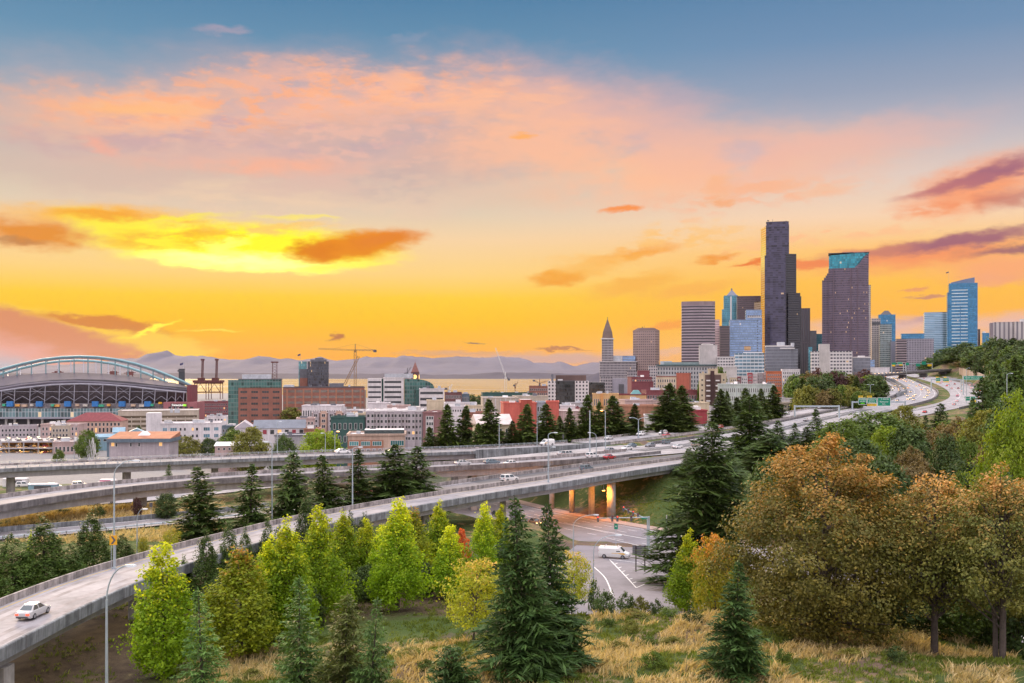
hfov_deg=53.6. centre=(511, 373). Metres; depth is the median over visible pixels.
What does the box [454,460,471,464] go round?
car
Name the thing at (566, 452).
car
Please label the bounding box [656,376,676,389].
apartment block
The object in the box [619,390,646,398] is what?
apartment block
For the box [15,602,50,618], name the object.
car
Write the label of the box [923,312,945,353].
pale blue tower
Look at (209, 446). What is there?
tree
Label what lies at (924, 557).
tree
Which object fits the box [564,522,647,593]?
street marking
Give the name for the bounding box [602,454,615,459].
car
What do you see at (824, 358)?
civic block
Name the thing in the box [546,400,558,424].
apartment block
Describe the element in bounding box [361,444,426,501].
fir tree
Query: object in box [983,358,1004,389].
tree
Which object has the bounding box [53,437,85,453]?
building
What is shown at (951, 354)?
tree
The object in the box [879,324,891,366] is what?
glass tower
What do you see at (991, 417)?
tree
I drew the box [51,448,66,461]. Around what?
tree
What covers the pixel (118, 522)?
lane marking
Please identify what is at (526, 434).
fir tree
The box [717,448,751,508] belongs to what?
fir tree
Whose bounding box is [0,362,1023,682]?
ground
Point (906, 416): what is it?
tree
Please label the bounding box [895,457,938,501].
tree
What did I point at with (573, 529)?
street lamp
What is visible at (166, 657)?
hornbeam tree
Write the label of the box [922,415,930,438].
fir tree
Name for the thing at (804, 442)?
fir tree
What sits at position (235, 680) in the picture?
bush
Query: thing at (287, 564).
hornbeam tree
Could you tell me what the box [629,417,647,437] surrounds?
street lamp
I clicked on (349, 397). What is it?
office block
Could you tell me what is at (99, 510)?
bush
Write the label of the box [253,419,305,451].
gabled hall
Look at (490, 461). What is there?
car
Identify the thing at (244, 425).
gabled hall
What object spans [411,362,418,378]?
clock tower
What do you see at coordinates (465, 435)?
fir tree
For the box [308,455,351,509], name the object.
fir tree
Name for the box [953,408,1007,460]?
tree
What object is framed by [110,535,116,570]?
arrow sign
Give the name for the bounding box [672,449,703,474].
fir tree
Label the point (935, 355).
tree
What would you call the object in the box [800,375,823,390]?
tree
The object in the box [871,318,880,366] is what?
pale tower
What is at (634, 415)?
fir tree
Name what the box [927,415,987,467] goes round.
tree
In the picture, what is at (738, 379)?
townhouse
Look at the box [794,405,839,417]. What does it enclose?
sign gantry
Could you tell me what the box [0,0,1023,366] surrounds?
sky
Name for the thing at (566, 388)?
office block
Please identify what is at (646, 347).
beige tower
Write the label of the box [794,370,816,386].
tree
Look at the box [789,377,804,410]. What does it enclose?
fir tree
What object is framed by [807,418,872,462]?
tree
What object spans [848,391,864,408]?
tree
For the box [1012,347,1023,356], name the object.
tree
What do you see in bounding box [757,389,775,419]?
fir tree
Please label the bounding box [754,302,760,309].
gold tower
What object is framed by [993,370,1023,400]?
tree
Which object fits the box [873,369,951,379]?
freeway overpass
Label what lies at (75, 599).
curved ramp
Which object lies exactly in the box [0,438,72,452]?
parking deck
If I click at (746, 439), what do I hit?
fir tree
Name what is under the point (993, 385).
fir tree
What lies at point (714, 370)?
building
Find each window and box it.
[349,441,358,445]
[361,441,369,445]
[372,441,381,445]
[390,440,403,445]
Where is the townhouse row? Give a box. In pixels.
[312,411,357,437]
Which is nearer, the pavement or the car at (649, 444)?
the pavement
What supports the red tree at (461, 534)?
on the ground at (120, 664)
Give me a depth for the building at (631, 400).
700.12 m
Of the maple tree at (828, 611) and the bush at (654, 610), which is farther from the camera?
the bush at (654, 610)
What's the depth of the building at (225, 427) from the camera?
759.91 m
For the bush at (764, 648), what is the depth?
103.43 m
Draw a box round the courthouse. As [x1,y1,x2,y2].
[656,361,716,389]
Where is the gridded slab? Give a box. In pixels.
[907,338,933,370]
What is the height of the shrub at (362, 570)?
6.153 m
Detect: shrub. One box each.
[199,573,234,621]
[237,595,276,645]
[296,584,328,625]
[334,568,363,606]
[355,563,378,601]
[411,560,438,596]
[485,562,504,593]
[847,596,918,630]
[869,581,953,634]
[920,579,998,641]
[939,613,1021,645]
[975,587,1023,659]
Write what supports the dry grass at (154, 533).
on the ground at (120, 664)
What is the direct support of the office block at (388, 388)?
on the ground at (120, 664)
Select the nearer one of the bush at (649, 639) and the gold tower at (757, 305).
the bush at (649, 639)
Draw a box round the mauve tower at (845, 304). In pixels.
[822,252,868,356]
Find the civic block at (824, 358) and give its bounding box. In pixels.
[810,344,852,377]
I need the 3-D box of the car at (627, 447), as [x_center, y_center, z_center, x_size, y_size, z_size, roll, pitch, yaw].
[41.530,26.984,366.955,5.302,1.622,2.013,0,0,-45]
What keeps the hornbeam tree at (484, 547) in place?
on the ground at (120, 664)
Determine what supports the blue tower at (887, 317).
on the ground at (120, 664)
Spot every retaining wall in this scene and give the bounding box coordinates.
[885,377,906,396]
[885,378,899,398]
[897,380,938,407]
[953,380,978,409]
[959,368,988,378]
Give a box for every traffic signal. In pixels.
[597,515,649,559]
[623,506,647,544]
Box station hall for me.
[67,412,128,435]
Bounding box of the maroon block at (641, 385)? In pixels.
[631,381,652,392]
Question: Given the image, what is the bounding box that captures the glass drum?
[404,379,433,405]
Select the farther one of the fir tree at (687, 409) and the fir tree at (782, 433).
the fir tree at (687, 409)
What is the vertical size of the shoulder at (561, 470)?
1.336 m
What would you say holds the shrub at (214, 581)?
on the ground at (120, 664)
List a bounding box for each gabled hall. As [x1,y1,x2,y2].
[235,420,253,440]
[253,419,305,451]
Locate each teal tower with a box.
[722,288,737,325]
[817,334,821,350]
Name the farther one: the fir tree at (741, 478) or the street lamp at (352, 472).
the fir tree at (741, 478)
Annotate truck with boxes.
[3,477,28,486]
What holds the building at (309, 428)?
on the ground at (120, 664)
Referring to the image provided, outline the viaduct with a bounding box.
[0,440,594,492]
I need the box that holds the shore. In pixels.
[8,372,591,378]
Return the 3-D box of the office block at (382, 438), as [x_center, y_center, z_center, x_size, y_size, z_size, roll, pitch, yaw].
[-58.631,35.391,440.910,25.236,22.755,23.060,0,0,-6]
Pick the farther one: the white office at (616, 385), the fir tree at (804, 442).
the white office at (616, 385)
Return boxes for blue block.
[890,341,895,371]
[900,333,923,338]
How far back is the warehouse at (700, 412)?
560.17 m
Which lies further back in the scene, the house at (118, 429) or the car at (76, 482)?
the house at (118, 429)
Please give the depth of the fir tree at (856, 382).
721.27 m
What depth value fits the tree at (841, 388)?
669.98 m
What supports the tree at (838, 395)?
on the ground at (120, 664)
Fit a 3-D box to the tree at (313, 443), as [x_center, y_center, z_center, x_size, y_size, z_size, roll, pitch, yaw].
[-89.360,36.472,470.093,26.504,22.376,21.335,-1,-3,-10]
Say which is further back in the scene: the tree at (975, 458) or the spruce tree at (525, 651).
the tree at (975, 458)
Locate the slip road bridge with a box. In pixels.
[312,457,641,512]
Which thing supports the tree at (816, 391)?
on the ground at (120, 664)
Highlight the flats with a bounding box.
[529,384,547,395]
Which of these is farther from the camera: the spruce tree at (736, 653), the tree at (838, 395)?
the tree at (838, 395)
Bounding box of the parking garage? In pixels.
[118,408,198,430]
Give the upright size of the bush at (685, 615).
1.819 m
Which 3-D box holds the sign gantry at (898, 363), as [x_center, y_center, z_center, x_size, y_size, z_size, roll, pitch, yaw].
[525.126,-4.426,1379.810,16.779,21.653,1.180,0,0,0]
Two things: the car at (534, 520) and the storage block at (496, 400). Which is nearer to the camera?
the car at (534, 520)
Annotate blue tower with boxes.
[729,310,761,356]
[878,311,895,340]
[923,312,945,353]
[946,272,977,347]
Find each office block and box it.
[228,362,281,423]
[283,383,365,419]
[346,428,405,465]
[368,374,413,403]
[416,386,444,410]
[548,374,604,408]
[734,352,764,375]
[765,342,797,370]
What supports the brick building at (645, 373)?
on the ground at (120, 664)
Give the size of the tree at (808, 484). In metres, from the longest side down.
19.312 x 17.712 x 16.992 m
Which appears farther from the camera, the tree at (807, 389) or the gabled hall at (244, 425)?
the tree at (807, 389)
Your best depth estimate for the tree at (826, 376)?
745.81 m
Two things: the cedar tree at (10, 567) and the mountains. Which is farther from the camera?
the mountains
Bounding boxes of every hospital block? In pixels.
[989,322,1013,340]
[1014,319,1023,339]
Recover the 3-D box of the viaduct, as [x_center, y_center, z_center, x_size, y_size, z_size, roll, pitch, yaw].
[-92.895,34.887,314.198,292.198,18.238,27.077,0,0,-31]
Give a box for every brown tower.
[719,326,729,356]
[737,296,760,319]
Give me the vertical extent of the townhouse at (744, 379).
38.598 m
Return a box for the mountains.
[0,350,599,370]
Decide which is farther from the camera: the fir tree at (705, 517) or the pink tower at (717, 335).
the pink tower at (717, 335)
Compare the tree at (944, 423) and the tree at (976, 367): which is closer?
the tree at (944, 423)
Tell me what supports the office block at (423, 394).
on the ground at (120, 664)
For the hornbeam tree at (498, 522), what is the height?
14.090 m
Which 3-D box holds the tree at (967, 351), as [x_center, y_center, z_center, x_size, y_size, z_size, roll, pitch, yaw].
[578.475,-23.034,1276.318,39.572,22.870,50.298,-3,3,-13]
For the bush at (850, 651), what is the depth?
99.68 m
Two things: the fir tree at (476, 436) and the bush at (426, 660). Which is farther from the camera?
the fir tree at (476, 436)
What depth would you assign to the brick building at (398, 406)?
790.11 m
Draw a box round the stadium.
[0,355,204,426]
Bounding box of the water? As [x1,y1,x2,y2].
[154,379,555,401]
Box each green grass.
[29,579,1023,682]
[602,474,706,527]
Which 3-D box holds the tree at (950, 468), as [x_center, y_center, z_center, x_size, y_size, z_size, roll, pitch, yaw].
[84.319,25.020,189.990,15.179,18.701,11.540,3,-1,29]
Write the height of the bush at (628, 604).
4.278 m
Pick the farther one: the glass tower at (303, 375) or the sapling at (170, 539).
the glass tower at (303, 375)
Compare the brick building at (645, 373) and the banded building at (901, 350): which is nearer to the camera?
the brick building at (645, 373)
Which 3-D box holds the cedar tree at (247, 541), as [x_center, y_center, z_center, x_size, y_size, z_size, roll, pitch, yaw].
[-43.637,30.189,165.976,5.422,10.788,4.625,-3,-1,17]
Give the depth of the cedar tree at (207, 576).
149.25 m
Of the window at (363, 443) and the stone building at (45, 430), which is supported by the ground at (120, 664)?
the stone building at (45, 430)
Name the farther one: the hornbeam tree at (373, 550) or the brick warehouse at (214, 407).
the brick warehouse at (214, 407)
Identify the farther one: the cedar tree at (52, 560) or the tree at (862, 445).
the tree at (862, 445)
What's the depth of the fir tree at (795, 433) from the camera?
344.08 m
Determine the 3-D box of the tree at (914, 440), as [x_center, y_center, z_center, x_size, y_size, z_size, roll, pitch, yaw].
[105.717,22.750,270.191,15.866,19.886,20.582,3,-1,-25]
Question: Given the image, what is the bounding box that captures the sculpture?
[85,438,95,459]
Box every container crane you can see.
[193,359,207,398]
[207,359,223,399]
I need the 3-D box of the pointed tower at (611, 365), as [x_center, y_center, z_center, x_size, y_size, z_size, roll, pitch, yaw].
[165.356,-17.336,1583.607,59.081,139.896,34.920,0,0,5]
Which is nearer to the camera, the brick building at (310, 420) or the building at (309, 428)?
the building at (309, 428)
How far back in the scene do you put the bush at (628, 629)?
117.65 m
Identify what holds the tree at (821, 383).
on the ground at (120, 664)
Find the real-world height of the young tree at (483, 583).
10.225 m
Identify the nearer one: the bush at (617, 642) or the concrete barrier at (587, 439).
the bush at (617, 642)
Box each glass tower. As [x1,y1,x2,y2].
[298,354,307,385]
[308,358,328,385]
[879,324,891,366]
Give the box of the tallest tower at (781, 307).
[761,220,800,373]
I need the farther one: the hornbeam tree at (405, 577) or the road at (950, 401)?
the road at (950, 401)
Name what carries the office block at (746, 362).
on the ground at (120, 664)
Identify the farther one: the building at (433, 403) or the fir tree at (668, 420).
the building at (433, 403)
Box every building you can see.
[0,423,38,444]
[40,421,87,439]
[51,422,70,439]
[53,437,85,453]
[106,431,180,458]
[207,413,227,424]
[214,442,262,472]
[222,423,237,435]
[274,431,309,452]
[296,416,315,426]
[301,403,344,416]
[304,425,320,450]
[330,412,365,466]
[345,407,366,411]
[354,409,365,414]
[368,401,390,408]
[387,403,410,408]
[426,397,443,410]
[443,403,463,436]
[444,400,476,405]
[463,409,483,429]
[465,402,481,410]
[481,391,532,395]
[512,393,548,401]
[559,407,583,426]
[560,403,574,408]
[565,400,592,412]
[615,403,659,425]
[618,397,659,403]
[627,375,651,393]
[637,370,649,376]
[641,388,698,400]
[643,414,654,430]
[648,366,656,387]
[665,399,709,422]
[676,373,690,389]
[708,369,717,372]
[717,357,733,366]
[719,367,736,381]
[778,402,793,411]
[779,397,791,401]
[808,347,811,371]
[852,356,870,376]
[870,360,874,366]
[870,367,889,372]
[895,339,906,371]
[981,331,988,342]
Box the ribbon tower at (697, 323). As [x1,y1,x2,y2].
[681,301,714,361]
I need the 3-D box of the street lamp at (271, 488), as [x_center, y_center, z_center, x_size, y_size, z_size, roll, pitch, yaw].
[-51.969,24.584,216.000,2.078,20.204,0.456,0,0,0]
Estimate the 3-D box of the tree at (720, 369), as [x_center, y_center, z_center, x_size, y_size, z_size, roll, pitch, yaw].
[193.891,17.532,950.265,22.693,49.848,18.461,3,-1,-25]
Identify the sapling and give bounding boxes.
[135,536,151,552]
[159,528,180,545]
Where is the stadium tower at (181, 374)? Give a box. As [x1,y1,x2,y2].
[178,363,184,385]
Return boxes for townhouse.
[730,377,736,383]
[737,376,740,383]
[741,376,747,383]
[747,372,752,383]
[753,374,756,383]
[757,373,762,383]
[762,372,765,382]
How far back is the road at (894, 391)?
450.87 m
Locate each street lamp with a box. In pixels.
[105,564,136,682]
[112,460,139,568]
[136,508,147,553]
[263,441,272,519]
[277,421,281,450]
[352,446,361,504]
[547,432,557,481]
[573,514,598,555]
[589,411,590,457]
[593,534,621,593]
[601,410,605,448]
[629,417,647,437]
[966,369,966,403]
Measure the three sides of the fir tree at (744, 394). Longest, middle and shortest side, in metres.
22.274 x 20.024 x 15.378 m
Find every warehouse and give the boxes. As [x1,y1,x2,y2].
[205,400,227,416]
[444,390,461,401]
[462,392,469,401]
[690,406,707,424]
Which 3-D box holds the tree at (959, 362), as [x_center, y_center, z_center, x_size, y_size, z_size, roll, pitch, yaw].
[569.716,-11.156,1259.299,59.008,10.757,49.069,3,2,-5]
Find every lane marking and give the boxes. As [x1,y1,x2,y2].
[4,511,237,538]
[495,502,875,571]
[529,516,662,541]
[554,375,934,454]
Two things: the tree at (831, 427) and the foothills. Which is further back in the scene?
the foothills
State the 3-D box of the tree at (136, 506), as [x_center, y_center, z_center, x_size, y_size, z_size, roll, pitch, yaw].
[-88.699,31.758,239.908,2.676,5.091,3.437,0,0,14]
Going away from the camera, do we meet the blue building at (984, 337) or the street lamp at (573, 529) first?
the street lamp at (573, 529)
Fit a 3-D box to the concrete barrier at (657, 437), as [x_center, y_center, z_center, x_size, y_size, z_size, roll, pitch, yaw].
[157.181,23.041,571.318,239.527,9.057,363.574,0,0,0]
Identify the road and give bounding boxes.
[0,507,294,538]
[90,445,644,504]
[549,375,936,458]
[578,381,903,442]
[866,374,981,423]
[942,376,1022,641]
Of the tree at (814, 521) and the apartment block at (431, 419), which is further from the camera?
the apartment block at (431, 419)
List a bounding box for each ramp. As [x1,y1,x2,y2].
[0,449,660,518]
[0,450,736,682]
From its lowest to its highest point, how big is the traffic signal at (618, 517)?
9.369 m
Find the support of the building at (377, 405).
on the ground at (120, 664)
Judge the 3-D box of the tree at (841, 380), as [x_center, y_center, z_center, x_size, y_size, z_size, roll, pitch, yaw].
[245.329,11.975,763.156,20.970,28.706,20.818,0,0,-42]
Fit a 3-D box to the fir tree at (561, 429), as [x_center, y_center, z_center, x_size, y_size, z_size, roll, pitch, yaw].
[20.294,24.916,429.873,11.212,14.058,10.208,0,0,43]
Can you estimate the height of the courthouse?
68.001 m
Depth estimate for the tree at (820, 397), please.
646.46 m
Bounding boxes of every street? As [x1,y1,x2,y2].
[451,501,955,593]
[550,545,705,614]
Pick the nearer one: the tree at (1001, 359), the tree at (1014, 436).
the tree at (1014, 436)
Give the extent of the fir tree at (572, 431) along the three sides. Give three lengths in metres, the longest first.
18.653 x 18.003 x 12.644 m
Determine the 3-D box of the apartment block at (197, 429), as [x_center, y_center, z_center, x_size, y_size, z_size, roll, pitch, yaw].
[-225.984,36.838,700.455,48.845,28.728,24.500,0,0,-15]
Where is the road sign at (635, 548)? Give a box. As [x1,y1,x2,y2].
[632,545,647,571]
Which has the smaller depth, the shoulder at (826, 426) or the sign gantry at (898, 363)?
the shoulder at (826, 426)
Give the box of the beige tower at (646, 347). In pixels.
[633,327,659,370]
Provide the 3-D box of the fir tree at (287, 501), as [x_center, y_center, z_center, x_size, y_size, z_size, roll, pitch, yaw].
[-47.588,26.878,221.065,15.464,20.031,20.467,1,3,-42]
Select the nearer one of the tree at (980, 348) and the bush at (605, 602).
the bush at (605, 602)
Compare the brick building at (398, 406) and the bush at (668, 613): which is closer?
the bush at (668, 613)
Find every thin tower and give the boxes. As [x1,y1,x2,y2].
[869,285,870,359]
[978,329,979,345]
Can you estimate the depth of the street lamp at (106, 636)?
99.92 m
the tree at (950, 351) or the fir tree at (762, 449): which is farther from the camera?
the tree at (950, 351)
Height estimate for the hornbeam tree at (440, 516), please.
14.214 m
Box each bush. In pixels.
[93,505,106,516]
[226,676,243,682]
[232,668,263,681]
[376,645,394,656]
[390,678,405,682]
[395,646,421,657]
[413,657,437,671]
[425,644,483,682]
[458,648,480,661]
[586,579,599,610]
[591,589,624,615]
[598,618,617,626]
[605,640,629,648]
[616,591,636,611]
[617,608,647,618]
[620,620,640,633]
[631,595,650,613]
[634,649,667,668]
[640,635,655,645]
[649,598,663,615]
[656,636,685,645]
[657,606,682,616]
[682,611,707,622]
[696,608,715,613]
[753,617,771,626]
[756,645,771,656]
[773,622,806,637]
[775,648,796,661]
[835,647,868,656]
[884,645,909,663]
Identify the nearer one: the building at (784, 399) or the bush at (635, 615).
the bush at (635, 615)
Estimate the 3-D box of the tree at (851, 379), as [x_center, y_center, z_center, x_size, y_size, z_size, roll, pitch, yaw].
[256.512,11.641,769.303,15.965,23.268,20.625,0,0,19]
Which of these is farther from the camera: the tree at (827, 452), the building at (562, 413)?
the building at (562, 413)
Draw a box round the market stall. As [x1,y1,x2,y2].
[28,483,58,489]
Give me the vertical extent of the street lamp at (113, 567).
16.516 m
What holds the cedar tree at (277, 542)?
on the ground at (120, 664)
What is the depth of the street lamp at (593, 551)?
162.92 m
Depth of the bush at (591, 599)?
149.98 m
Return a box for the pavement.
[509,500,792,551]
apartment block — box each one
[146,406,221,446]
[365,406,423,461]
[422,410,445,447]
[500,399,536,434]
[536,401,545,431]
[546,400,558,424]
[592,391,618,427]
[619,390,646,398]
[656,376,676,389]
[699,371,726,404]
[717,382,774,406]
[765,371,781,396]
[781,369,799,396]
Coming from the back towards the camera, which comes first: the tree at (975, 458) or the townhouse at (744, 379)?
the townhouse at (744, 379)
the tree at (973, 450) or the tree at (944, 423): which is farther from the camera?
the tree at (944, 423)
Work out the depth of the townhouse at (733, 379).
870.00 m
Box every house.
[95,433,115,450]
[112,427,125,432]
[470,414,511,444]
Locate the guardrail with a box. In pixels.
[0,514,245,540]
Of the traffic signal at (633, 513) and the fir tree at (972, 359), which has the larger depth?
the fir tree at (972, 359)
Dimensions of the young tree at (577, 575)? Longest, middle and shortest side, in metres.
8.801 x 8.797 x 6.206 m
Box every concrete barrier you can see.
[0,502,268,531]
[571,407,815,442]
[611,406,850,444]
[651,407,844,443]
[770,414,875,442]
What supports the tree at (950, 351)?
on the ground at (120, 664)
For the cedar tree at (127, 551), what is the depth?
181.72 m
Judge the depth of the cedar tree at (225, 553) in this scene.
159.15 m
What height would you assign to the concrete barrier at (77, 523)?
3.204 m
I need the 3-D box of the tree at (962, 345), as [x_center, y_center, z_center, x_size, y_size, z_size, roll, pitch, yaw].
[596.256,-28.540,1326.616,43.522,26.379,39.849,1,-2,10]
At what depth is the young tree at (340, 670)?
97.68 m
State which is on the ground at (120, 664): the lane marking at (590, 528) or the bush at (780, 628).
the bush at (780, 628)
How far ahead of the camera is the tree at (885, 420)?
316.68 m
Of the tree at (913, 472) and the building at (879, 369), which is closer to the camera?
the tree at (913, 472)
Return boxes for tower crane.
[320,344,376,385]
[495,348,509,391]
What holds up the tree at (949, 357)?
on the ground at (120, 664)
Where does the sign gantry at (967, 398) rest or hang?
on the ground at (120, 664)
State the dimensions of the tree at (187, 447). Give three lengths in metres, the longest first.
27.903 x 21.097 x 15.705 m
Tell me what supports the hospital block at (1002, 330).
on the ground at (120, 664)
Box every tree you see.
[0,533,46,597]
[5,514,80,590]
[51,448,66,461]
[52,543,87,577]
[67,507,118,566]
[73,430,101,458]
[109,533,135,557]
[110,541,216,680]
[131,497,142,514]
[153,492,181,518]
[159,466,238,546]
[163,464,172,475]
[168,587,236,682]
[170,553,194,607]
[178,435,203,456]
[182,545,289,658]
[186,525,228,610]
[198,437,215,455]
[210,429,244,452]
[216,522,247,594]
[223,463,274,530]
[227,426,273,470]
[238,524,260,581]
[243,532,287,622]
[254,519,274,571]
[257,514,326,641]
[258,451,320,521]
[262,525,293,588]
[267,575,326,682]
[269,434,298,469]
[278,406,301,419]
[290,488,316,574]
[294,428,346,467]
[294,503,359,622]
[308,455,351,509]
[313,591,370,682]
[324,510,365,584]
[337,449,376,506]
[340,509,359,552]
[348,597,395,682]
[351,512,374,554]
[354,517,378,566]
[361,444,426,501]
[362,496,437,611]
[364,524,395,589]
[396,446,453,518]
[400,505,437,577]
[419,500,456,568]
[419,519,430,551]
[421,426,437,461]
[424,524,470,600]
[432,555,510,639]
[433,404,461,461]
[451,405,474,459]
[458,528,471,558]
[463,502,502,591]
[467,495,584,682]
[468,423,487,446]
[469,394,477,404]
[476,395,480,404]
[476,399,508,445]
[489,504,515,570]
[503,420,519,445]
[514,404,539,444]
[532,403,568,443]
[532,503,601,672]
[555,415,568,442]
[556,550,594,613]
[564,407,581,442]
[575,394,600,438]
[588,400,608,436]
[595,395,635,436]
[626,403,647,433]
[629,421,770,592]
[643,382,694,432]
[662,527,712,612]
[672,385,701,431]
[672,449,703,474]
[682,532,739,612]
[693,560,774,682]
[696,381,698,400]
[698,431,950,649]
[703,389,734,426]
[716,396,778,460]
[717,366,727,381]
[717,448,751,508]
[725,391,737,424]
[729,433,790,473]
[731,397,746,423]
[739,388,762,422]
[739,453,790,543]
[751,394,768,421]
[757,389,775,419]
[759,385,788,418]
[767,421,795,450]
[770,449,825,519]
[782,374,794,395]
[783,373,807,396]
[784,378,799,397]
[786,423,803,451]
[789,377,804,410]
[789,388,808,409]
[789,427,815,457]
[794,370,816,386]
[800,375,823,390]
[800,384,815,407]
[801,475,881,564]
[805,386,817,407]
[806,387,823,404]
[807,408,821,444]
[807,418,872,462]
[811,438,856,477]
[812,367,822,376]
[813,378,837,392]
[814,390,836,408]
[820,371,834,387]
[825,436,887,478]
[827,388,843,408]
[828,369,847,376]
[829,370,851,388]
[837,384,847,405]
[841,410,909,452]
[843,386,860,407]
[845,373,855,385]
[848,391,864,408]
[851,376,863,391]
[851,384,872,397]
[854,368,873,377]
[857,451,916,545]
[858,376,865,384]
[859,391,874,405]
[861,374,894,397]
[869,470,1011,654]
[870,425,906,464]
[881,422,940,471]
[884,404,924,438]
[892,444,928,494]
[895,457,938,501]
[900,471,949,579]
[905,423,949,477]
[913,357,934,369]
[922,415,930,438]
[925,430,964,509]
[926,403,950,429]
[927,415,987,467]
[927,461,1023,658]
[929,348,949,364]
[933,456,977,530]
[934,419,959,446]
[937,359,956,361]
[941,351,954,361]
[942,346,955,357]
[947,434,981,471]
[948,348,962,359]
[949,361,966,367]
[949,468,970,580]
[953,342,977,359]
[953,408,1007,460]
[955,346,978,359]
[957,352,974,369]
[961,387,1023,532]
[963,376,995,433]
[963,398,975,420]
[964,445,988,484]
[967,345,982,366]
[969,454,1022,504]
[970,351,986,375]
[974,341,988,352]
[975,371,1005,408]
[975,386,1023,461]
[975,471,1023,567]
[980,346,998,368]
[983,336,1001,365]
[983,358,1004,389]
[984,382,1000,412]
[986,351,1008,362]
[988,367,1021,409]
[991,362,1000,399]
[991,482,1023,629]
[993,339,1017,355]
[993,353,1014,364]
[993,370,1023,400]
[997,346,1014,358]
[1004,356,1023,397]
[1005,354,1023,380]
[1007,373,1023,442]
[1010,339,1023,354]
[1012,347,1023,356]
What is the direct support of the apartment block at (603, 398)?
on the ground at (120, 664)
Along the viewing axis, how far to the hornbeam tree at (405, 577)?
146.54 m
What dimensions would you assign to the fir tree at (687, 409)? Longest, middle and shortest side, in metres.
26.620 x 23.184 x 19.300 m
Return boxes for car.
[15,481,29,486]
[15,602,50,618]
[71,481,83,484]
[334,449,350,453]
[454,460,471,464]
[483,459,499,463]
[500,474,518,480]
[504,460,515,462]
[529,518,540,523]
[561,450,574,454]
[579,464,592,469]
[585,452,599,457]
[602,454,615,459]
[620,445,632,449]
[636,431,644,435]
[644,442,655,446]
[661,439,670,443]
[672,444,682,448]
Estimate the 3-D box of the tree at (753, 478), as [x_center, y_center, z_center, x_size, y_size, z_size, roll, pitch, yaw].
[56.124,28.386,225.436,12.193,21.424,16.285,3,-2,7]
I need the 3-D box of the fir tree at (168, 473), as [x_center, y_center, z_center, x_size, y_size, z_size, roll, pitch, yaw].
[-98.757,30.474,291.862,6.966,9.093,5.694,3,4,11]
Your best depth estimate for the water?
5576.61 m
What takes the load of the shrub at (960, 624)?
on the ground at (120, 664)
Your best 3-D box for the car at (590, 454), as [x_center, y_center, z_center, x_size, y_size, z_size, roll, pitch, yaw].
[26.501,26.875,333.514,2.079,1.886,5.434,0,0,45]
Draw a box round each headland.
[0,374,23,376]
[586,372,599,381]
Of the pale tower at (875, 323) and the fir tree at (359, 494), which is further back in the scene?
the pale tower at (875, 323)
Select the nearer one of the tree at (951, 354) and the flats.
the flats
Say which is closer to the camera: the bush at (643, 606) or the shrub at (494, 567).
the bush at (643, 606)
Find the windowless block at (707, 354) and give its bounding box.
[699,344,716,364]
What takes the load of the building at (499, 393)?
on the ground at (120, 664)
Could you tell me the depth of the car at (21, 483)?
346.97 m
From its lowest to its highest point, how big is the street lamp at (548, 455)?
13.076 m
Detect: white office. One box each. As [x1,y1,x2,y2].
[600,377,626,393]
[627,371,636,376]
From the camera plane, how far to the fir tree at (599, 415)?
436.33 m
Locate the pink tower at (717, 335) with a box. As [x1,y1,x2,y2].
[715,320,719,356]
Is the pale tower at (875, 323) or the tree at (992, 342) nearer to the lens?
the tree at (992, 342)
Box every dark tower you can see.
[801,308,809,373]
[810,331,816,350]
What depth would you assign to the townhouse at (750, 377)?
872.94 m
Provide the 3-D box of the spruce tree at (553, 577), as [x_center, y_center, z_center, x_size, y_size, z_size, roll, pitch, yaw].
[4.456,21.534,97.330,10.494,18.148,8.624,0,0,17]
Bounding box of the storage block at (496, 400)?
[480,395,518,412]
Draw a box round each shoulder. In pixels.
[471,439,800,482]
[611,406,846,441]
[634,409,872,450]
[704,410,891,448]
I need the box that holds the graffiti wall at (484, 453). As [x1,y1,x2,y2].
[476,442,610,458]
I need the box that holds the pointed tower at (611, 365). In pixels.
[599,317,636,377]
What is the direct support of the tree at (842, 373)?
on the ground at (120, 664)
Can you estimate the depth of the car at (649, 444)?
381.26 m
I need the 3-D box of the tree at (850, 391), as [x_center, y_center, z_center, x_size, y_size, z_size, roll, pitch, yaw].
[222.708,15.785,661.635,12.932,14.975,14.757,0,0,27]
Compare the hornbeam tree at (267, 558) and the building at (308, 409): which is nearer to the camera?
the hornbeam tree at (267, 558)
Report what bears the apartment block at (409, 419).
on the ground at (120, 664)
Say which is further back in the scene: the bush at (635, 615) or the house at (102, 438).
the house at (102, 438)
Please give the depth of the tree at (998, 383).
559.48 m
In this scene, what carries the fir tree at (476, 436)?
on the ground at (120, 664)
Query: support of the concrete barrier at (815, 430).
on the ground at (120, 664)
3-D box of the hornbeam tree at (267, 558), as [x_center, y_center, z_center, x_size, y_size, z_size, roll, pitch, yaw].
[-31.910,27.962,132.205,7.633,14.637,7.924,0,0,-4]
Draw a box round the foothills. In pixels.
[0,368,599,374]
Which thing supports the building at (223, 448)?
on the ground at (120, 664)
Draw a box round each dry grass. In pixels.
[0,501,226,543]
[178,604,1023,682]
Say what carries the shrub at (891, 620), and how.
on the ground at (120, 664)
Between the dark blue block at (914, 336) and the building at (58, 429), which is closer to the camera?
the building at (58, 429)
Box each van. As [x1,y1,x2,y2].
[540,438,554,445]
[598,544,629,558]
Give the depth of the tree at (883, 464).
197.53 m
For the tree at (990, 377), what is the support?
on the ground at (120, 664)
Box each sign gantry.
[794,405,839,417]
[851,396,905,409]
[891,362,903,371]
[905,361,932,370]
[931,377,961,390]
[962,376,983,394]
[964,396,976,407]
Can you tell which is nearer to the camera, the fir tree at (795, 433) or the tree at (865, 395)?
the fir tree at (795, 433)
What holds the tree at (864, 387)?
on the ground at (120, 664)

